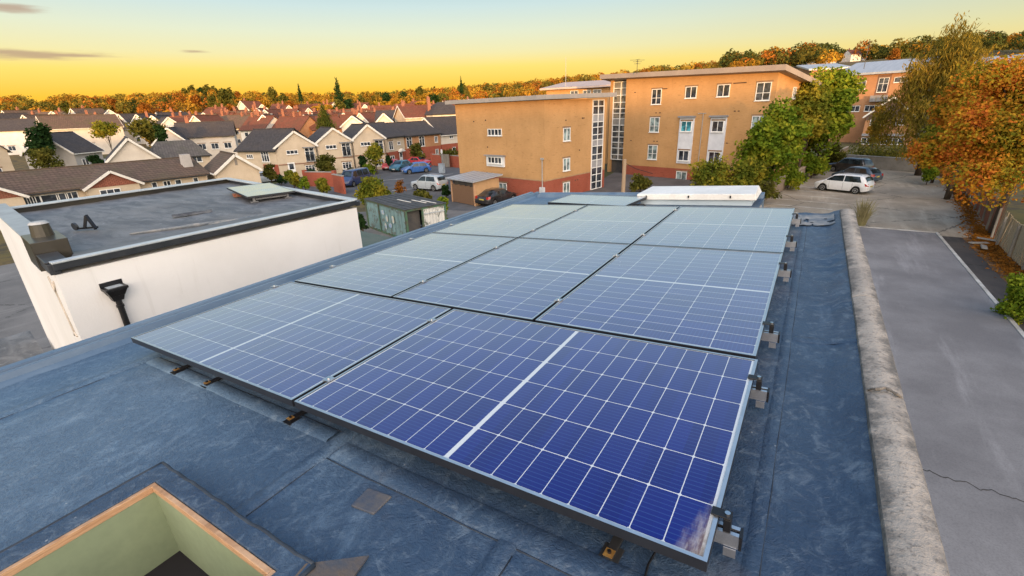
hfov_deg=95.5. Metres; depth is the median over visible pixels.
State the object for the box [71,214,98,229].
broken bracket
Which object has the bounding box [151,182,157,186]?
window
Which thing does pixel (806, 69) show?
roof
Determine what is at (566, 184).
window
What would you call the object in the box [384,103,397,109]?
house
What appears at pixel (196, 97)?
autumn tree
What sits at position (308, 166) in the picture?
window
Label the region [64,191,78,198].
window
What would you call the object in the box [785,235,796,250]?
mounting rail
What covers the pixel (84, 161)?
window
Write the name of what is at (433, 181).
parked car
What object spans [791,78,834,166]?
yellow tree
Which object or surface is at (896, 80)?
window
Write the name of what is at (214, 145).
window
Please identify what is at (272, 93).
autumn tree
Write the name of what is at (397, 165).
parked car
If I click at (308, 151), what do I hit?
window
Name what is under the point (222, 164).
house
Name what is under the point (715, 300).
solar panel
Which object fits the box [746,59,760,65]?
autumn tree
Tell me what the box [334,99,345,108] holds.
autumn tree
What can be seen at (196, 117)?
house
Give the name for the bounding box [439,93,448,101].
autumn tree
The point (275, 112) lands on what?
house
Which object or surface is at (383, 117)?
house
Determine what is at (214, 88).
autumn tree
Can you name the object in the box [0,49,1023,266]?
ground
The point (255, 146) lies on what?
house
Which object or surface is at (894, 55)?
autumn tree
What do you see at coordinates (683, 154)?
window
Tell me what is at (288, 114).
house
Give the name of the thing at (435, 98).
autumn tree
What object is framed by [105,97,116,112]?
autumn tree
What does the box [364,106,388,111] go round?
house
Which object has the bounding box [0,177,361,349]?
white building
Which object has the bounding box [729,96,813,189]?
green tree
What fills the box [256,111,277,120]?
house
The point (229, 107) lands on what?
autumn tree
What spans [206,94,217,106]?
autumn tree
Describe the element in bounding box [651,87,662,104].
window
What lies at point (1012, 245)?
fence
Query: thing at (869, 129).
gold tree
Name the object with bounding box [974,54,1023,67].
school building
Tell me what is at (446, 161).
gate
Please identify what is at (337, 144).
house
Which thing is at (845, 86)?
green tree
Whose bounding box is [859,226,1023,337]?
lane edging
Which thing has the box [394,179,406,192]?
dry shrub
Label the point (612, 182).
courtyard
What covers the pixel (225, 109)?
house
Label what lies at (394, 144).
house
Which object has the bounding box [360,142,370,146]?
window
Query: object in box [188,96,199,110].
autumn tree
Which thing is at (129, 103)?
autumn woodland
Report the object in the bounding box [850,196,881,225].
dry grass clump
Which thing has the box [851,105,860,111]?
window
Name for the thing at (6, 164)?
house
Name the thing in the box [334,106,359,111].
house
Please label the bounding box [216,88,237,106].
autumn tree
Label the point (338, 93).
conifer
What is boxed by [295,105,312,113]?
house
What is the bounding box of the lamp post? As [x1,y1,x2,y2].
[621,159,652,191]
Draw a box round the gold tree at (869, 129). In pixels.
[865,103,885,148]
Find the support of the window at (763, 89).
in the block of flats at (669, 124)
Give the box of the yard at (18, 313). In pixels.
[0,210,473,352]
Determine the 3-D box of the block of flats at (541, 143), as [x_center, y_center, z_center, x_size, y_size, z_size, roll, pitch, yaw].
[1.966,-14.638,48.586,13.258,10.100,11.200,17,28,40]
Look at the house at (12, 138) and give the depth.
113.09 m
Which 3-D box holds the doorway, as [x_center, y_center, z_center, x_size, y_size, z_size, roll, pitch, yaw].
[-6.644,-4.274,31.209,1.100,1.896,0.050,-18,26,-36]
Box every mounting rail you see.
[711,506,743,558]
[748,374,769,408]
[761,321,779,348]
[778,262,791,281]
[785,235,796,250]
[792,213,801,226]
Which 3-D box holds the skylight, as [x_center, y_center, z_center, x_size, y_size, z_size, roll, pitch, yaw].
[-4.963,-1.889,9.164,0.821,0.123,1.741,-19,27,-37]
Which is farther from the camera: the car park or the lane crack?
the car park
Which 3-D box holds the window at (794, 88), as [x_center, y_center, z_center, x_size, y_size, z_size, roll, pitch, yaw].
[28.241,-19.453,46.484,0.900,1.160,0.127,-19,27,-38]
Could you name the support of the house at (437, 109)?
on the ground at (1015, 208)
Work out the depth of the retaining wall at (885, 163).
53.98 m
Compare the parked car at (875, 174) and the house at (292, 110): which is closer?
the parked car at (875, 174)
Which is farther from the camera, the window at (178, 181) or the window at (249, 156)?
the window at (249, 156)
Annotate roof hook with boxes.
[170,364,190,374]
[200,377,222,387]
[282,410,306,425]
[598,536,624,563]
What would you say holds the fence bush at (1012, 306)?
on the ground at (1015, 208)
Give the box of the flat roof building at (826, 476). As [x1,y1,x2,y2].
[0,192,949,575]
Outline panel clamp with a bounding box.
[322,376,334,382]
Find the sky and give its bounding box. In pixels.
[0,0,1023,112]
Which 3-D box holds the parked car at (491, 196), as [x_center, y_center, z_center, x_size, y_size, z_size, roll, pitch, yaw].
[-1.400,-8.498,42.707,2.100,1.429,4.236,14,26,36]
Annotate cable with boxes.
[644,552,655,575]
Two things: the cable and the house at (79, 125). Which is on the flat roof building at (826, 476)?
the cable
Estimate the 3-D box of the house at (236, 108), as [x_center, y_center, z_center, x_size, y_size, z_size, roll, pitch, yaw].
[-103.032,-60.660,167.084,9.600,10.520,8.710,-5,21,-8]
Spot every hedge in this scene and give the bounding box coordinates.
[362,162,378,174]
[413,189,432,198]
[437,196,448,218]
[439,147,457,154]
[629,173,652,191]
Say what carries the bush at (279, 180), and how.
on the ground at (1015, 208)
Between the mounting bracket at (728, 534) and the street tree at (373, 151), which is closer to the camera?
the mounting bracket at (728, 534)
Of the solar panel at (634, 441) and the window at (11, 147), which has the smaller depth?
the solar panel at (634, 441)
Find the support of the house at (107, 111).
on the ground at (1015, 208)
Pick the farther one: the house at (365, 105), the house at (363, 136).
the house at (365, 105)
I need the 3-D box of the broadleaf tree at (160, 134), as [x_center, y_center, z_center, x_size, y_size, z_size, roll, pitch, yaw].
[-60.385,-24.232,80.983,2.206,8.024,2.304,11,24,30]
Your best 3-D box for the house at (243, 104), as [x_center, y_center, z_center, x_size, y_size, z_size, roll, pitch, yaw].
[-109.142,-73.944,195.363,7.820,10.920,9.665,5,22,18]
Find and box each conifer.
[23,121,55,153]
[297,83,303,103]
[312,103,337,129]
[331,77,343,108]
[459,76,463,94]
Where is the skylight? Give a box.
[226,183,295,202]
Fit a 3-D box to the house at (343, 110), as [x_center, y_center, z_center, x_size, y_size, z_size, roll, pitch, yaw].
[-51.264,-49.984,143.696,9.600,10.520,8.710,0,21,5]
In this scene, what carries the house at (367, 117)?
on the ground at (1015, 208)
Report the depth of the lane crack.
10.02 m
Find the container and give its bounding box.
[364,193,446,236]
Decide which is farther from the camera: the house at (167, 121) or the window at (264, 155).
the house at (167, 121)
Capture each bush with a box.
[85,153,104,163]
[276,174,287,183]
[352,176,390,204]
[441,185,450,197]
[921,164,939,184]
[989,271,1023,324]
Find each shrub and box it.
[22,146,65,168]
[262,163,278,183]
[282,170,299,187]
[298,176,309,189]
[314,177,330,192]
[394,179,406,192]
[687,153,739,185]
[724,155,770,185]
[757,180,781,199]
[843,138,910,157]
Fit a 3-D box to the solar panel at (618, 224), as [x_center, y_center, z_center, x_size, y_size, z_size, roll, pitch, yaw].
[1.012,-0.706,5.034,1.134,0.047,1.722,7,23,32]
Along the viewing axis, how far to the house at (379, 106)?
181.99 m
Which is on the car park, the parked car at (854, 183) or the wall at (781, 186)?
the parked car at (854, 183)
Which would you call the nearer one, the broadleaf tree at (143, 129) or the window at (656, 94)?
the window at (656, 94)
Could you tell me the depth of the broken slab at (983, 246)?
25.49 m
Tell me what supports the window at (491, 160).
in the block of flats at (541, 143)
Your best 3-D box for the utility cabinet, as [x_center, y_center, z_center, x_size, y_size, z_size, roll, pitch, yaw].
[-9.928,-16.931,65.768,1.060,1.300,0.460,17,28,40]
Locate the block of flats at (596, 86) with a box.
[539,76,610,163]
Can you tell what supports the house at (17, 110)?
on the ground at (1015, 208)
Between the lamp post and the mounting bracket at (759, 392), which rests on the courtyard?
the lamp post
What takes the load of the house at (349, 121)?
on the ground at (1015, 208)
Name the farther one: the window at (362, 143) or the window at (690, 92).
the window at (362, 143)
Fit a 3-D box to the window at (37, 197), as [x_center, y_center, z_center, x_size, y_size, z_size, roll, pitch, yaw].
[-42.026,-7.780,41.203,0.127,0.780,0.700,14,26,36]
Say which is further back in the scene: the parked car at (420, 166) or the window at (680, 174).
the parked car at (420, 166)
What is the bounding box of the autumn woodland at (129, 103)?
[0,57,746,113]
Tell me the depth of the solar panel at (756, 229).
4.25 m
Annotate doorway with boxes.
[404,210,420,232]
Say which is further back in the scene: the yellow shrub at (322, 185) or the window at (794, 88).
the yellow shrub at (322, 185)
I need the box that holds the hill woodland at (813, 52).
[718,30,1023,66]
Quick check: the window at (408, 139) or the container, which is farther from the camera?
the window at (408, 139)
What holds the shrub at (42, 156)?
on the ground at (1015, 208)
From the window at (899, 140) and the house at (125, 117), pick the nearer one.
the window at (899, 140)
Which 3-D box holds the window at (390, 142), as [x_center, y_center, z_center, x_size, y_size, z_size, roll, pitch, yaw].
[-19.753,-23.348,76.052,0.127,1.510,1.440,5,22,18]
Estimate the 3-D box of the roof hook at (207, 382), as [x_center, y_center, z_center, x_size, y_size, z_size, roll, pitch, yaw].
[-1.635,0.498,2.620,0.060,0.025,0.210,9,24,34]
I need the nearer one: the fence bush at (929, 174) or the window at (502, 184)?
the fence bush at (929, 174)
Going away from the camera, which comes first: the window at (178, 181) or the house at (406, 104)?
the window at (178, 181)
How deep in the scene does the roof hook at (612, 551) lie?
1.36 m
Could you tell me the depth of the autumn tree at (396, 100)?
217.16 m
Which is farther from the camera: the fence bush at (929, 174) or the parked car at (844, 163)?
the parked car at (844, 163)
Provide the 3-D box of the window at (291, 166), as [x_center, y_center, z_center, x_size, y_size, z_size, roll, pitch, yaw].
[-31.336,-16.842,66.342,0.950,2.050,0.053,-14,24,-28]
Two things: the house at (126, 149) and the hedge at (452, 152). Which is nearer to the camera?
the house at (126, 149)
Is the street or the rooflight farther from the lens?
the street
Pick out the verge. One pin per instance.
(966, 239)
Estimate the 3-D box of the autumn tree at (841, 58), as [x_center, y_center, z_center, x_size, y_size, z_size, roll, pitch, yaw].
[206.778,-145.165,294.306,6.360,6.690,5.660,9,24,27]
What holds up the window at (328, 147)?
in the house at (337, 144)
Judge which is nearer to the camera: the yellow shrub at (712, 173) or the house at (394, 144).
the yellow shrub at (712, 173)
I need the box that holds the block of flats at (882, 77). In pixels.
[828,58,929,142]
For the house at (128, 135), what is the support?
on the ground at (1015, 208)
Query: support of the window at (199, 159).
in the house at (176, 148)
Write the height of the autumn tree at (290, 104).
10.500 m
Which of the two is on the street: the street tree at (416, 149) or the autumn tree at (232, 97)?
the street tree at (416, 149)
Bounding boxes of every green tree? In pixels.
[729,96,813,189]
[806,64,867,175]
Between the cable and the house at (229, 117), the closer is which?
the cable
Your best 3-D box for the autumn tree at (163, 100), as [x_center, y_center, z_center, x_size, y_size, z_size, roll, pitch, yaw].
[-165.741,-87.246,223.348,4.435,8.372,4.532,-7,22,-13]
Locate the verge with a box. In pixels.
[949,174,1023,282]
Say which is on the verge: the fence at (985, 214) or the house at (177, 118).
the fence at (985, 214)
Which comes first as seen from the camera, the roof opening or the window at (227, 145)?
the roof opening
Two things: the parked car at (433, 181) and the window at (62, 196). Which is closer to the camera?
the window at (62, 196)
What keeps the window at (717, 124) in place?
in the block of flats at (669, 124)
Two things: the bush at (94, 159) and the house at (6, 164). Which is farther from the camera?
the bush at (94, 159)
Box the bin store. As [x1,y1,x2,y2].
[445,171,502,205]
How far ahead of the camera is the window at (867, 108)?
86.08 m
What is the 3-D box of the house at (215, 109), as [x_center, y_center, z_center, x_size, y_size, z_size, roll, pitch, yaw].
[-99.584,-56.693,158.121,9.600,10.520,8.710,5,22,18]
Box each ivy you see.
[358,212,369,230]
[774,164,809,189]
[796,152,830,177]
[821,143,848,162]
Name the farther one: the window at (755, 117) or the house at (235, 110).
the house at (235, 110)
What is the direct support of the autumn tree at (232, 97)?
on the ground at (1015, 208)
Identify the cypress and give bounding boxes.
[385,154,391,170]
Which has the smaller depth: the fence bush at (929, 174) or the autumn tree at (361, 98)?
the fence bush at (929, 174)
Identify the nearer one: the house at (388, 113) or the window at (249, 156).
the window at (249, 156)
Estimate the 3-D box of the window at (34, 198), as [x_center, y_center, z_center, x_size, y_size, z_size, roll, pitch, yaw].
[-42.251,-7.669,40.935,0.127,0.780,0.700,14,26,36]
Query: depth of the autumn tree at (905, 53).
276.07 m
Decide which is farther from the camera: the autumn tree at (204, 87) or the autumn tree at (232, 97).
the autumn tree at (204, 87)
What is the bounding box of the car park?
[764,169,1009,237]
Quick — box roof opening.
[0,461,368,575]
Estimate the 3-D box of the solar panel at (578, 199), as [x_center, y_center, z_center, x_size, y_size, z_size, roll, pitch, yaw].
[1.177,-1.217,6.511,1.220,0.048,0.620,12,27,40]
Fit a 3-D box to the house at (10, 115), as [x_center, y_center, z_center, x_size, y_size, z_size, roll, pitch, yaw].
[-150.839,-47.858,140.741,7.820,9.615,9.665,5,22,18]
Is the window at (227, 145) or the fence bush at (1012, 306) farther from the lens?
the window at (227, 145)
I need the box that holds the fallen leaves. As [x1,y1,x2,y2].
[938,165,1023,278]
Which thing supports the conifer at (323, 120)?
on the ground at (1015, 208)
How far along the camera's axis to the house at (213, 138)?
93.39 m
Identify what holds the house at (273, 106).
on the ground at (1015, 208)
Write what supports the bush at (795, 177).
on the car park
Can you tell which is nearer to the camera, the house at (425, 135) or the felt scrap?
the felt scrap
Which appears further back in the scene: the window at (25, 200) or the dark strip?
the window at (25, 200)
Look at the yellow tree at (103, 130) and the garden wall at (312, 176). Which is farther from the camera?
the yellow tree at (103, 130)
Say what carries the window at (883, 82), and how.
in the block of flats at (882, 77)
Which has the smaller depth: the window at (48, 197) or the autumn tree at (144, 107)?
the window at (48, 197)
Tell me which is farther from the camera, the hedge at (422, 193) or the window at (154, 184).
the window at (154, 184)
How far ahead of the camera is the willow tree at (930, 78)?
46.30 m
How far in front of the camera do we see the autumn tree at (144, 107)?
187.17 m
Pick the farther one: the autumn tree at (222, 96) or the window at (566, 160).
the autumn tree at (222, 96)
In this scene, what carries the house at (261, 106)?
on the ground at (1015, 208)
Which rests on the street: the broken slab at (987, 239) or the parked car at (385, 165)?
the parked car at (385, 165)
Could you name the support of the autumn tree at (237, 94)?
on the ground at (1015, 208)
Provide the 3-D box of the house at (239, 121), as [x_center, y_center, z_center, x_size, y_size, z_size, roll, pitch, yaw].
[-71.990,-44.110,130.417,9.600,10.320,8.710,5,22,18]
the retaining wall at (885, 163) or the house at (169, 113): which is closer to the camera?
the retaining wall at (885, 163)
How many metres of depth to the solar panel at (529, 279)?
3.45 m
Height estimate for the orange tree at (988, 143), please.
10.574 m
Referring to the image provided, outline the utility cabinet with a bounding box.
[438,163,444,172]
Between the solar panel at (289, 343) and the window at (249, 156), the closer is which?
the solar panel at (289, 343)
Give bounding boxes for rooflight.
[637,185,761,205]
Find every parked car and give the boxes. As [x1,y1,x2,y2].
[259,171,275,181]
[341,167,370,186]
[382,159,398,169]
[389,160,410,171]
[401,161,430,173]
[407,157,430,163]
[411,173,447,190]
[475,187,516,204]
[814,172,874,193]
[828,156,873,171]
[831,166,882,181]
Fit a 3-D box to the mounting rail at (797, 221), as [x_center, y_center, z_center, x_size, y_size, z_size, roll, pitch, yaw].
[1.365,-0.841,5.437,3.443,0.149,0.060,7,23,32]
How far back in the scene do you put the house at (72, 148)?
69.43 m
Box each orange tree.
[902,66,998,199]
[930,50,1023,234]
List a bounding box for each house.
[0,113,28,118]
[0,118,36,154]
[0,145,14,171]
[0,154,210,230]
[1,107,37,114]
[20,111,57,117]
[20,131,104,168]
[35,107,67,113]
[35,114,124,154]
[54,110,91,114]
[68,105,104,113]
[94,112,134,141]
[103,109,116,114]
[105,136,160,162]
[117,113,151,142]
[130,114,157,143]
[146,115,169,145]
[149,140,211,179]
[151,127,189,145]
[155,112,187,115]
[157,117,174,126]
[169,112,192,121]
[174,116,237,159]
[188,111,216,114]
[189,111,224,121]
[203,105,229,113]
[204,151,262,182]
[207,104,238,110]
[210,108,234,114]
[219,110,249,120]
[224,107,250,111]
[233,128,311,174]
[234,108,257,113]
[234,111,262,144]
[237,98,262,111]
[238,112,277,140]
[252,105,263,110]
[253,101,267,108]
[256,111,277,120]
[262,106,280,116]
[270,101,284,108]
[272,112,315,137]
[273,130,319,176]
[277,102,291,108]
[277,106,299,111]
[278,109,307,115]
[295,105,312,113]
[298,101,311,107]
[308,127,355,173]
[309,112,341,134]
[312,101,330,105]
[312,108,334,113]
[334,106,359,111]
[334,109,358,113]
[339,111,357,123]
[339,115,365,132]
[343,124,386,169]
[350,101,370,108]
[357,108,374,122]
[359,102,368,107]
[361,122,405,159]
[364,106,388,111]
[369,102,391,107]
[375,110,394,121]
[375,113,392,122]
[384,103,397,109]
[386,121,442,159]
[393,100,426,121]
[393,101,415,106]
[421,116,458,154]
[424,96,455,116]
[841,48,861,61]
[861,96,911,145]
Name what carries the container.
on the yard at (18, 313)
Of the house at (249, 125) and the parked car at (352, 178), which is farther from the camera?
the house at (249, 125)
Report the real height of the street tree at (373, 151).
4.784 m
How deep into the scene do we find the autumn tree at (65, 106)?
184.57 m
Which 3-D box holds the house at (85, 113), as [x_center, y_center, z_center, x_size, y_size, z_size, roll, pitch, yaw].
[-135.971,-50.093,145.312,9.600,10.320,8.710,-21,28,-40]
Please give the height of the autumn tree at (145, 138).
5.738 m
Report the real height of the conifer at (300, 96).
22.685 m
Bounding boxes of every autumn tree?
[57,100,69,112]
[93,103,107,108]
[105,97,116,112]
[138,102,154,113]
[142,136,154,146]
[160,97,171,110]
[187,85,196,93]
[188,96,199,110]
[191,94,201,109]
[195,87,202,93]
[202,84,209,96]
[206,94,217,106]
[210,86,217,94]
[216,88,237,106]
[226,104,235,110]
[228,93,237,102]
[234,91,240,97]
[257,98,269,108]
[267,86,279,103]
[278,93,287,103]
[283,100,298,107]
[310,104,327,110]
[334,98,354,108]
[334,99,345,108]
[357,94,365,101]
[379,92,390,103]
[390,97,405,103]
[414,86,424,96]
[415,99,431,104]
[428,93,441,102]
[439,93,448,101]
[457,83,468,98]
[490,91,504,97]
[693,63,701,68]
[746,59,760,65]
[834,53,844,63]
[885,48,901,59]
[899,42,910,59]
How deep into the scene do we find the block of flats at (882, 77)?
85.71 m
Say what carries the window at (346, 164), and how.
in the house at (337, 144)
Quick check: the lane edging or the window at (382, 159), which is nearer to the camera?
the lane edging
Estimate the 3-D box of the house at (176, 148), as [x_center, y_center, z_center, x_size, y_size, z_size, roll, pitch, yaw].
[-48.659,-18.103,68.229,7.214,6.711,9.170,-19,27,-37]
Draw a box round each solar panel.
[131,282,450,406]
[294,309,757,571]
[295,233,516,298]
[393,238,629,321]
[432,204,586,237]
[520,205,678,245]
[535,244,782,358]
[548,194,646,205]
[633,206,794,253]
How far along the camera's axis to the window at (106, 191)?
44.02 m
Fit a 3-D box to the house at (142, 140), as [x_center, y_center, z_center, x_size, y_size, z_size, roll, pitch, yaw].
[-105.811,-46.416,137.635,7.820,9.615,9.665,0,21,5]
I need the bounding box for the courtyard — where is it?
[586,172,701,191]
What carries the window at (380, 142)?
in the house at (363, 136)
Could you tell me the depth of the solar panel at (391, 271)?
4.08 m
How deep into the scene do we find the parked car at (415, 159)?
75.49 m
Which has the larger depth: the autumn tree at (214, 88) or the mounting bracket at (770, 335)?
the autumn tree at (214, 88)
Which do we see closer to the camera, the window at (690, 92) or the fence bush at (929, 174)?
the fence bush at (929, 174)
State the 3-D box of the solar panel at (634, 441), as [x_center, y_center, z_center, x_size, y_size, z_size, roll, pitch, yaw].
[0.061,0.431,2.067,1.722,0.047,1.134,7,23,32]
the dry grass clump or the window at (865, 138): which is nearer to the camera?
the dry grass clump
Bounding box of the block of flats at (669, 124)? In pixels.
[600,64,822,179]
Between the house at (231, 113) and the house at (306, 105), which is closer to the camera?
the house at (231, 113)
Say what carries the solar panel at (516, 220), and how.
on the mounting rail at (797, 221)
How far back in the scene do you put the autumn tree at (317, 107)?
185.09 m
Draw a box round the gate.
[441,154,449,166]
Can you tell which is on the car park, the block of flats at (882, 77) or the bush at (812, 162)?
the bush at (812, 162)
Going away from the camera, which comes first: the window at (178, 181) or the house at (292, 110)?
the window at (178, 181)
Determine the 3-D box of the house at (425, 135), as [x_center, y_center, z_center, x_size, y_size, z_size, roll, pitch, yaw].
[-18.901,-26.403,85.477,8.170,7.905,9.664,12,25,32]
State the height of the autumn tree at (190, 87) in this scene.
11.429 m
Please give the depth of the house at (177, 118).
129.21 m
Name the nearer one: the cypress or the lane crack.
the lane crack
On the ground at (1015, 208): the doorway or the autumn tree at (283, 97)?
the autumn tree at (283, 97)
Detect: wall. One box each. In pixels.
[302,170,336,186]
[331,174,345,193]
[430,153,459,167]
[759,146,848,199]
[844,154,916,171]
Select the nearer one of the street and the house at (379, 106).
the street
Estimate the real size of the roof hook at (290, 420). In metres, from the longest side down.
0.210 x 0.060 x 0.025 m
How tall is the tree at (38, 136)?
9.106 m
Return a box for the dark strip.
[942,236,1023,330]
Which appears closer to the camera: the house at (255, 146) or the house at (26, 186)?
the house at (26, 186)
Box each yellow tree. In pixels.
[88,119,121,149]
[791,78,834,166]
[917,121,951,182]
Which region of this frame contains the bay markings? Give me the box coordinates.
[767,186,839,212]
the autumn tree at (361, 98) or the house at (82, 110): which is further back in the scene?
the autumn tree at (361, 98)
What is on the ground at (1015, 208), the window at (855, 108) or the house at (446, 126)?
the house at (446, 126)
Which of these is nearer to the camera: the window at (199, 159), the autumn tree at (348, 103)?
the window at (199, 159)
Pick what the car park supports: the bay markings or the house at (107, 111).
the bay markings
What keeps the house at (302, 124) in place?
on the ground at (1015, 208)
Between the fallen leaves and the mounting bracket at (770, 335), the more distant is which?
the fallen leaves
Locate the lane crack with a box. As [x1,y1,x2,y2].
[923,469,1023,501]
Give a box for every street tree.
[314,152,336,170]
[363,142,384,173]
[409,142,425,157]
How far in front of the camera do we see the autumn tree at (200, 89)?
290.01 m
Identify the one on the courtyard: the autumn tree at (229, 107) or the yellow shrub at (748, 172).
the yellow shrub at (748, 172)
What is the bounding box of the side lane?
[859,227,1023,575]
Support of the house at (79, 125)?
on the ground at (1015, 208)
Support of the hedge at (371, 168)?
on the ground at (1015, 208)
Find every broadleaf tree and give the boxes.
[124,117,167,143]
[152,125,167,141]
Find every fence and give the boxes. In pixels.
[956,169,1004,237]
[994,211,1023,269]
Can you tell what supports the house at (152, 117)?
on the ground at (1015, 208)
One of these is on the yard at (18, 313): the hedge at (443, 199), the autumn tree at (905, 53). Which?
the hedge at (443, 199)
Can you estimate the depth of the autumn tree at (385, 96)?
248.88 m
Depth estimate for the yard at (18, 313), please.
22.26 m
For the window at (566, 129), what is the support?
in the block of flats at (541, 143)
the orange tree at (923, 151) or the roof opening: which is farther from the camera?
the orange tree at (923, 151)
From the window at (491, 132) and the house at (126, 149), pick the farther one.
the house at (126, 149)
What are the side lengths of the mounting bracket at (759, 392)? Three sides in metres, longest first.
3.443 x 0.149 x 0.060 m
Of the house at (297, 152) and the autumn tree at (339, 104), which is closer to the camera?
the house at (297, 152)
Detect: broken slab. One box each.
[968,242,989,243]
[977,237,996,241]
[980,244,987,249]
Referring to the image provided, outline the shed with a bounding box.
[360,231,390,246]
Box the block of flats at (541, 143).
[445,92,616,195]
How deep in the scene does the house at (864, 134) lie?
81.35 m
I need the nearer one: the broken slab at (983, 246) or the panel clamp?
the panel clamp
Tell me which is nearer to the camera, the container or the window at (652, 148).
the container
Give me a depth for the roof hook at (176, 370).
2.75 m
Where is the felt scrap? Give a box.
[172,209,212,217]
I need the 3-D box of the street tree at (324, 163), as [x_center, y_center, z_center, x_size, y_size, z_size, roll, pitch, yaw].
[-24.349,-15.804,61.311,2.983,3.941,2.940,11,24,30]
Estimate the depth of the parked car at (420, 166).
66.24 m
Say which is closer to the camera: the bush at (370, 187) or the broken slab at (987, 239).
the broken slab at (987, 239)
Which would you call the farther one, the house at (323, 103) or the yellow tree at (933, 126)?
the house at (323, 103)
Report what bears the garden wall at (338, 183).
on the ground at (1015, 208)
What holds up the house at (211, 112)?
on the ground at (1015, 208)
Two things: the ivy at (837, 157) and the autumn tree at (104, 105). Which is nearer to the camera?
the ivy at (837, 157)
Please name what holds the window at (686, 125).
in the block of flats at (669, 124)
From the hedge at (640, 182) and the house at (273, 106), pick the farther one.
the house at (273, 106)
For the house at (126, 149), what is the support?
on the ground at (1015, 208)
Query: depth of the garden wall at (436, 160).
72.68 m
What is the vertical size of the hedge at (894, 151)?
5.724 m
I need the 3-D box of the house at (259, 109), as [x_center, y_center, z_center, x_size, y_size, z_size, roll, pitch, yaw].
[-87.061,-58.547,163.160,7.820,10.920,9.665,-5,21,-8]
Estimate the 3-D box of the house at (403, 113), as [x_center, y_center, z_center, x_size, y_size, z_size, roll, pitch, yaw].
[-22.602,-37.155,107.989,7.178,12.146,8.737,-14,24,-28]
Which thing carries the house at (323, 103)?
on the ground at (1015, 208)
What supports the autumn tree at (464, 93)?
on the ground at (1015, 208)
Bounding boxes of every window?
[7,145,16,150]
[23,197,31,204]
[26,196,36,203]
[31,195,42,202]
[39,193,59,201]
[55,192,68,199]
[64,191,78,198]
[81,159,89,164]
[99,188,120,193]
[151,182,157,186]
[162,180,170,185]
[174,179,181,183]
[192,157,202,161]
[197,143,206,149]
[211,142,218,148]
[223,142,231,148]
[246,154,253,158]
[260,152,269,161]
[286,150,297,154]
[287,162,295,171]
[304,147,315,161]
[304,164,314,169]
[325,145,336,149]
[341,142,350,156]
[341,161,351,169]
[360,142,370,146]
[374,140,384,152]
[376,158,383,166]
[388,140,393,149]
[406,137,411,147]
[419,136,424,146]
[487,129,501,135]
[487,157,501,164]
[499,181,507,189]
[562,126,570,141]
[562,156,570,171]
[562,180,569,191]
[647,144,658,159]
[648,116,660,132]
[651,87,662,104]
[676,170,687,178]
[677,149,689,161]
[680,120,692,131]
[684,85,698,98]
[708,150,721,161]
[710,119,725,132]
[716,82,731,97]
[751,114,763,127]
[754,80,773,101]
[792,87,796,99]
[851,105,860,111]
[861,137,881,144]
[863,104,880,111]
[876,76,890,92]
[880,137,903,144]
[894,77,906,82]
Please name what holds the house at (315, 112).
on the ground at (1015, 208)
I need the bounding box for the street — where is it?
[276,164,488,210]
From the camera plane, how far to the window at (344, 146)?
69.27 m
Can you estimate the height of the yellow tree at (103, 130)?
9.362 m
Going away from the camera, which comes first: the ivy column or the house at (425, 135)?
the ivy column
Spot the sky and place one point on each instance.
(90, 48)
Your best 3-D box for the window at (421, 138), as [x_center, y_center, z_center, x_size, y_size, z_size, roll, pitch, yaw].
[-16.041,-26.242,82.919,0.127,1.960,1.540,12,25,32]
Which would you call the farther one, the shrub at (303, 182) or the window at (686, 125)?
the shrub at (303, 182)
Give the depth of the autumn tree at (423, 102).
183.87 m
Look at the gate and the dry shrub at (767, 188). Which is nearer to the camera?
the dry shrub at (767, 188)
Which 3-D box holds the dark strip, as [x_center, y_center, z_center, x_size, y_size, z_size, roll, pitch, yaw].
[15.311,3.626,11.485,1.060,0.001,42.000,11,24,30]
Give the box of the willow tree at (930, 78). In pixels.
[863,10,994,175]
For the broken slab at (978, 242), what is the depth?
26.32 m
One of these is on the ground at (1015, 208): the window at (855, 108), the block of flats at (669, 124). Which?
the block of flats at (669, 124)
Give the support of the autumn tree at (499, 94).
on the ground at (1015, 208)
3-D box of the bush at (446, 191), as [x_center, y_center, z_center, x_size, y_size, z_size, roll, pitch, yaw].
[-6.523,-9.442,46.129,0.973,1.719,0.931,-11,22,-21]
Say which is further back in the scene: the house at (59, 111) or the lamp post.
the house at (59, 111)
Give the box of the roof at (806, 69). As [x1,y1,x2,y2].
[796,63,849,76]
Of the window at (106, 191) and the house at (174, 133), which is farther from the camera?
the house at (174, 133)
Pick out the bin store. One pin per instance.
(467, 187)
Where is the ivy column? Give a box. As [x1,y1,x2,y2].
[357,155,367,167]
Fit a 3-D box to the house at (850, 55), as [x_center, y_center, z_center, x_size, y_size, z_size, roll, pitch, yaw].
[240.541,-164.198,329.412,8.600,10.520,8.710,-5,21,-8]
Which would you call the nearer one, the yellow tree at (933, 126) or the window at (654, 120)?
the yellow tree at (933, 126)
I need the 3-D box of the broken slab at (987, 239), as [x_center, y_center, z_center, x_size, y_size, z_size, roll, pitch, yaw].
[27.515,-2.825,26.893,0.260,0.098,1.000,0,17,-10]

